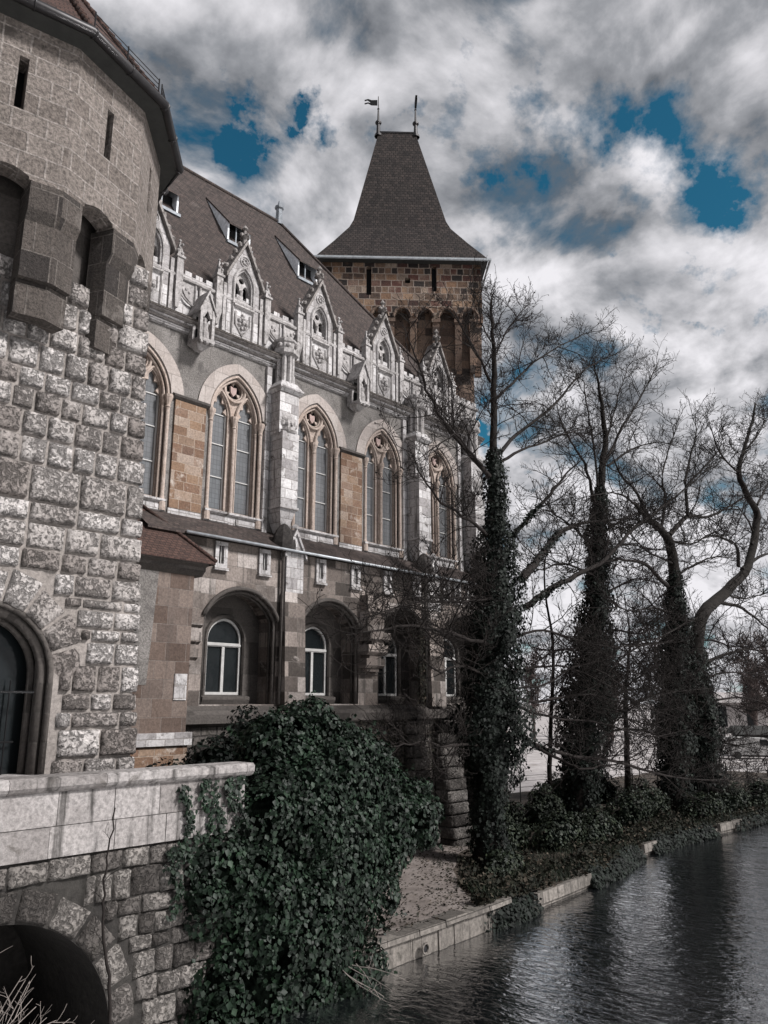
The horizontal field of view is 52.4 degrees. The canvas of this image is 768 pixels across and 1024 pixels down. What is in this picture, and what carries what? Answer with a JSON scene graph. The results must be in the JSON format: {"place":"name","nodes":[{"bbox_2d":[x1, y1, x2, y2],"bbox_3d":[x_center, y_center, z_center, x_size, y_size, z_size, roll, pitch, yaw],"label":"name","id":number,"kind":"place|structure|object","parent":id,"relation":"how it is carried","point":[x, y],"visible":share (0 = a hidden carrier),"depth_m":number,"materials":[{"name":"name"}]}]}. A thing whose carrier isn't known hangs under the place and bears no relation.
{"place":"outdoors","nodes":[
{"label":"outdoors","id":0,"kind":"place"},
{"bbox_2d":[87,0,767,703],"label":"sky","id":1,"kind":"structure","parent":0,"point":[610,154],"materials":[{"name":"white"}]},
{"bbox_2d":[264,822,767,1023],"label":"lake water","id":2,"kind":"structure","parent":0,"point":[679,935],"depth_m":17.50,"materials":[{"name":"black liquid"}]},
{"bbox_2d":[0,946,94,1023],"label":"bare shrub","id":3,"kind":"object","parent":2,"relation":"in","point":[10,1003],"visible":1,"depth_m":11.13,"materials":[{"name":"brown plant"}]},
{"bbox_2d":[0,761,254,1023],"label":"bank wall","id":4,"kind":"structure","parent":2,"relation":"in","point":[54,839],"depth_m":13.26,"materials":[{"name":"grey stone"}]},
{"bbox_2d":[0,0,183,776],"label":"corner tower","id":5,"kind":"structure","parent":4,"relation":"on","point":[91,167],"depth_m":14.72,"materials":[{"name":"stone"}]},
{"bbox_2d":[0,601,53,776],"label":"arched window","id":6,"kind":"structure","parent":5,"relation":"in","point":[24,647],"depth_m":13.80,"materials":[{"name":"stone"}]},
{"bbox_2d":[90,808,121,1023],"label":"bare climbing vine","id":7,"kind":"object","parent":4,"relation":"attached to","point":[107,967],"visible":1,"depth_m":12.51,"materials":[{"name":"brown plant"}]},
{"bbox_2d":[342,955,407,1001],"bbox_3d":[-0.187,9.282,15.249,1.162,1.132,0.967,-12,-18,41],"label":"bare shrub","id":8,"kind":"object","parent":2,"relation":"in","point":[356,965],"visible":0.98,"depth_m":15.42,"materials":[{"name":"brown plant"}]},
{"bbox_2d":[345,815,766,973],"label":"quay wall","id":9,"kind":"structure","parent":2,"relation":"in","point":[428,936],"depth_m":18.91,"materials":[{"name":"stone"}]},
{"bbox_2d":[484,807,767,932],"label":"hanging ivy","id":10,"kind":"object","parent":9,"relation":"hanging from","point":[517,911],"visible":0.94,"depth_m":26.58,"materials":[{"name":"green plant"}]},
{"bbox_2d":[398,771,766,903],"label":"bank ground","id":11,"kind":"structure","parent":0,"point":[516,797],"depth_m":37.72,"materials":[{"name":"green soil"}]},
{"bbox_2d":[130,504,217,767],"bbox_3d":[-6.908,4.632,19.967,2.155,10.786,4.489,-12,-18,41],"label":"annex","id":12,"kind":"object","parent":11,"relation":"on","point":[173,564],"visible":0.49,"depth_m":20.51,"materials":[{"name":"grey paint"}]},
{"bbox_2d":[146,704,261,785],"bbox_3d":[-4.198,7.571,18.554,3.886,5.808,6.093,-12,-18,41],"label":"ivy bush","id":13,"kind":"object","parent":11,"relation":"on","point":[212,753],"visible":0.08,"depth_m":19.72,"materials":[{"name":"green plant"}]},
{"bbox_2d":[162,690,445,1023],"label":"ivy thicket","id":14,"kind":"object","parent":11,"relation":"on","point":[329,823],"visible":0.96,"depth_m":15.65,"materials":[{"name":"green plant"}]},
{"bbox_2d":[139,166,507,850],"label":"castle hall","id":15,"kind":"structure","parent":11,"relation":"on","point":[279,366],"depth_m":27.01,"materials":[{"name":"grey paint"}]},
{"bbox_2d":[139,346,172,511],"bbox_3d":[-7.363,-2.654,23.003,0.536,5.177,2.286,-12,-18,41],"label":"arched window","id":16,"kind":"structure","parent":15,"relation":"in","point":[156,397],"depth_m":23.61,"materials":[{"name":"stone"}]},
{"bbox_2d":[213,541,228,570],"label":"slot window","id":17,"kind":"structure","parent":15,"relation":"in","point":[219,551],"depth_m":23.25,"materials":[{"name":"white stone"}]},
{"bbox_2d":[201,614,249,703],"bbox_3d":[-4.845,4.510,23.767,0.350,2.810,1.720,-12,-18,41],"label":"casement window","id":18,"kind":"structure","parent":15,"relation":"in","point":[221,675],"depth_m":23.87,"materials":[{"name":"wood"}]},
{"bbox_2d":[202,376,264,529],"bbox_3d":[-4.951,-2.035,25.562,0.536,5.177,2.286,-12,-18,41],"label":"arched window","id":19,"kind":"structure","parent":15,"relation":"in","point":[233,427],"depth_m":25.69,"materials":[{"name":"stone"}]},
{"bbox_2d":[257,548,271,577],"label":"slot window","id":20,"kind":"structure","parent":15,"relation":"in","point":[263,568],"depth_m":24.40,"materials":[{"name":"white stone"}]},
{"bbox_2d":[291,405,339,545],"bbox_3d":[-2.553,-1.419,28.106,0.536,5.177,2.286,-12,-18,41],"label":"arched window","id":21,"kind":"structure","parent":15,"relation":"in","point":[313,518],"depth_m":28.31,"materials":[{"name":"glass"}]},
{"bbox_2d":[305,623,334,703],"bbox_3d":[-2.366,5.146,26.397,0.350,2.810,1.720,-12,-18,41],"label":"casement window","id":22,"kind":"structure","parent":15,"relation":"in","point":[315,650],"depth_m":26.69,"materials":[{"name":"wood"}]},
{"bbox_2d":[314,559,327,585],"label":"slot window","id":23,"kind":"structure","parent":15,"relation":"in","point":[320,567],"depth_m":26.11,"materials":[{"name":"white stone"}]},
{"bbox_2d":[349,565,361,590],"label":"slot window","id":24,"kind":"structure","parent":15,"relation":"in","point":[353,568],"depth_m":27.27,"materials":[{"name":"white stone"}]},
{"bbox_2d":[362,429,403,558],"bbox_3d":[-0.141,-0.801,30.664,0.536,5.177,2.286,-12,-18,41],"label":"arched window","id":25,"kind":"structure","parent":15,"relation":"in","point":[380,498],"depth_m":30.83,"materials":[{"name":"stone"}]},
{"bbox_2d":[383,570,393,594],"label":"slot window","id":26,"kind":"structure","parent":15,"relation":"in","point":[387,592],"depth_m":28.51,"materials":[{"name":"white stone"}]},
{"bbox_2d":[378,630,405,702],"bbox_3d":[0.114,5.783,29.027,0.350,2.810,1.720,-12,-18,41],"label":"casement window","id":27,"kind":"structure","parent":15,"relation":"in","point":[396,654],"depth_m":29.30,"materials":[{"name":"glass"}]},
{"bbox_2d":[336,623,456,789],"bbox_3d":[0.452,7.121,27.460,1.110,6.778,11.144,-12,-18,41],"label":"climbing creeper","id":28,"kind":"object","parent":15,"relation":"attached to","point":[423,699],"visible":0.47,"depth_m":27.88,"materials":[{"name":"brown plant"}]},
{"bbox_2d":[412,576,420,595],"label":"slot window","id":29,"kind":"structure","parent":15,"relation":"in","point":[415,576],"depth_m":29.76,"materials":[{"name":"white stone"}]},
{"bbox_2d":[426,451,458,569],"bbox_3d":[2.264,-0.183,33.215,0.536,5.177,2.286,-12,-18,41],"label":"arched window","id":30,"kind":"structure","parent":15,"relation":"in","point":[435,467],"depth_m":33.52,"materials":[{"name":"stone"}]},
{"bbox_2d":[443,638,462,702],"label":"casement window","id":31,"kind":"structure","parent":15,"relation":"in","point":[453,679],"depth_m":32.00,"materials":[{"name":"glass"}]},
{"bbox_2d":[314,95,491,574],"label":"gate tower","id":32,"kind":"structure","parent":11,"relation":"on","point":[400,237],"depth_m":40.17,"materials":[{"name":"brown stone"}]},
{"bbox_2d":[359,844,470,939],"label":"footpath","id":33,"kind":"structure","parent":11,"relation":"on","point":[407,876],"depth_m":21.40,"materials":[{"name":"grey gravel"}]},
{"bbox_2d":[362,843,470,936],"bbox_3d":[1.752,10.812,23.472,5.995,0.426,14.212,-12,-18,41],"label":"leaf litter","id":34,"kind":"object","parent":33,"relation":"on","point":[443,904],"visible":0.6,"depth_m":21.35,"materials":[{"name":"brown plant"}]},
{"bbox_2d":[481,848,524,877],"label":"bank shrub","id":35,"kind":"object","parent":11,"relation":"on","point":[503,861],"visible":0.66,"depth_m":23.48,"materials":[{"name":"green plant"}]},
{"bbox_2d":[500,795,528,830],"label":"bank shrub","id":36,"kind":"object","parent":11,"relation":"on","point":[517,817],"visible":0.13,"depth_m":30.14,"materials":[{"name":"green plant"}]},
{"bbox_2d":[504,813,530,854],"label":"bank shrub","id":37,"kind":"object","parent":11,"relation":"on","point":[518,835],"visible":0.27,"depth_m":27.42,"materials":[{"name":"green plant"}]},
{"bbox_2d":[297,254,767,864],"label":"ivy clad tree","id":38,"kind":"object","parent":11,"relation":"on","point":[489,708],"visible":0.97,"depth_m":27.54,"materials":[{"name":"green plant"}]},
{"bbox_2d":[519,782,566,831],"bbox_3d":[6.641,12.534,32.844,1.744,2.241,3.550,-12,-18,41],"label":"bank shrub","id":39,"kind":"object","parent":11,"relation":"on","point":[540,804],"visible":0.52,"depth_m":32.42,"materials":[{"name":"green plant"}]},
{"bbox_2d":[532,769,566,806],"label":"bank shrub","id":40,"kind":"object","parent":11,"relation":"on","point":[555,791],"visible":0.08,"depth_m":36.81,"materials":[{"name":"green plant"}]},
{"bbox_2d":[529,508,570,788],"bbox_3d":[8.296,6.896,39.355,3.243,15.634,2.012,7,-15,-25],"label":"bare sapling","id":41,"kind":"object","parent":11,"relation":"on","point":[549,769],"visible":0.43,"depth_m":38.32,"materials":[{"name":"brown plant"}]},
{"bbox_2d":[530,807,592,853],"bbox_3d":[6.431,11.858,28.749,1.819,1.813,3.524,-12,-18,41],"label":"bank shrub","id":42,"kind":"object","parent":11,"relation":"on","point":[558,828],"visible":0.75,"depth_m":28.23,"materials":[{"name":"green plant"}]},
{"bbox_2d":[575,806,624,846],"bbox_3d":[8.310,12.242,30.004,1.795,1.617,3.266,-12,-18,41],"label":"bank shrub","id":43,"kind":"object","parent":11,"relation":"on","point":[598,827],"visible":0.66,"depth_m":29.63,"materials":[{"name":"green plant"}]},
{"bbox_2d":[593,767,624,803],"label":"bank shrub","id":44,"kind":"object","parent":11,"relation":"on","point":[606,796],"visible":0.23,"depth_m":40.04,"materials":[{"name":"green plant"}]},
{"bbox_2d":[456,774,767,906],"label":"ground cover","id":45,"kind":"object","parent":11,"relation":"on","point":[522,879],"visible":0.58,"depth_m":25.48,"materials":[{"name":"green plant"}]},
{"bbox_2d":[616,594,639,791],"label":"bare sapling","id":46,"kind":"object","parent":11,"relation":"on","point":[627,781],"visible":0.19,"depth_m":42.23,"materials":[{"name":"brown plant"}]},
{"bbox_2d":[603,786,660,828],"bbox_3d":[10.855,13.143,34.352,1.892,1.973,3.902,-12,-18,41],"label":"bank shrub","id":47,"kind":"object","parent":11,"relation":"on","point":[627,811],"visible":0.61,"depth_m":33.79,"materials":[{"name":"green plant"}]},
{"bbox_2d":[503,333,767,822],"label":"ivy clad tree","id":48,"kind":"object","parent":11,"relation":"on","point":[579,794],"visible":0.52,"depth_m":37.95,"materials":[{"name":"green plant"}]},
{"bbox_2d":[509,761,767,801],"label":"wire fence","id":49,"kind":"object","parent":11,"relation":"on","point":[520,799],"visible":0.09,"depth_m":43.52,"materials":[{"name":"grey metal"}]},
{"bbox_2d":[528,387,767,811],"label":"ivy clad tree","id":50,"kind":"object","parent":11,"relation":"on","point":[677,592],"visible":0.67,"depth_m":39.55,"materials":[{"name":"green plant"}]},
{"bbox_2d":[629,778,672,818],"bbox_3d":[12.239,13.466,36.108,2.182,2.273,3.936,-12,-18,41],"label":"bank shrub","id":51,"kind":"object","parent":11,"relation":"on","point":[655,796],"visible":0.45,"depth_m":35.97,"materials":[{"name":"green plant"}]},
{"bbox_2d":[600,388,767,798],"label":"ivy clad tree","id":52,"kind":"object","parent":11,"relation":"on","point":[720,596],"visible":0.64,"depth_m":45.28,"materials":[{"name":"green plant"}]},
{"bbox_2d":[679,791,730,820],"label":"bank shrub","id":53,"kind":"object","parent":11,"relation":"on","point":[711,807],"visible":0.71,"depth_m":36.21,"materials":[{"name":"green plant"}]},
{"bbox_2d":[709,780,757,814],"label":"bank shrub","id":54,"kind":"object","parent":11,"relation":"on","point":[733,800],"visible":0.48,"depth_m":38.03,"materials":[{"name":"green plant"}]},
{"bbox_2d":[737,777,767,808],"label":"bank shrub","id":55,"kind":"object","parent":11,"relation":"on","point":[762,797],"visible":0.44,"depth_m":40.34,"materials":[{"name":"green plant"}]},
{"bbox_2d":[508,703,767,792],"bbox_3d":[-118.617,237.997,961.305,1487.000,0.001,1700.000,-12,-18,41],"label":"ground","id":56,"kind":"structure","parent":0,"point":[536,763],"depth_m":72.38,"materials":[{"name":"grey concrete"}]},
{"bbox_2d":[515,647,550,740],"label":"tree","id":57,"kind":"object","parent":56,"relation":"on","point":[534,690],"visible":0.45,"depth_m":108.08,"materials":[{"name":"grey plant"}]},
{"bbox_2d":[610,683,622,740],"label":"tree","id":58,"kind":"object","parent":56,"relation":"on","point":[618,709],"visible":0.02,"depth_m":106.71,"materials":[{"name":"plant"}]},
{"bbox_2d":[723,629,767,724],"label":"tree","id":59,"kind":"object","parent":56,"relation":"on","point":[746,657],"visible":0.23,"depth_m":131.34,"materials":[{"name":"plant"}]},
{"bbox_2d":[734,660,765,725],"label":"tree","id":60,"kind":"object","parent":56,"relation":"on","point":[753,715],"visible":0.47,"depth_m":115.56,"materials":[{"name":"plant"}]},
{"bbox_2d":[745,628,767,716],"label":"tree","id":61,"kind":"object","parent":56,"relation":"on","point":[764,684],"visible":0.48,"depth_m":101.70,"materials":[{"name":"plant"}]},
{"bbox_2d":[642,636,664,707],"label":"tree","id":62,"kind":"object","parent":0,"point":[652,666],"visible":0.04,"depth_m":101.57,"materials":[{"name":"plant"}]},
{"bbox_2d":[714,692,767,732],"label":"pavilion","id":63,"kind":"structure","parent":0,"point":[728,721],"depth_m":134.26,"materials":[{"name":"paint"}]},
{"bbox_2d":[718,706,727,726],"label":"window","id":64,"kind":"structure","parent":63,"relation":"in","point":[722,709],"depth_m":134.53,"materials":[{"name":"black glass"}]},
{"bbox_2d":[747,707,753,725],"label":"window","id":65,"kind":"structure","parent":63,"relation":"in","point":[749,719],"depth_m":133.49,"materials":[{"name":"black glass"}]},
{"bbox_2d":[725,736,767,758],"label":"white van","id":66,"kind":"object","parent":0,"point":[757,739],"visible":0.5,"depth_m":72.81,"materials":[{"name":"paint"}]},
{"bbox_2d":[728,725,767,756],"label":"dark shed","id":67,"kind":"structure","parent":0,"point":[759,730],"depth_m":76.95,"materials":[{"name":"grey glass"}]}
]}

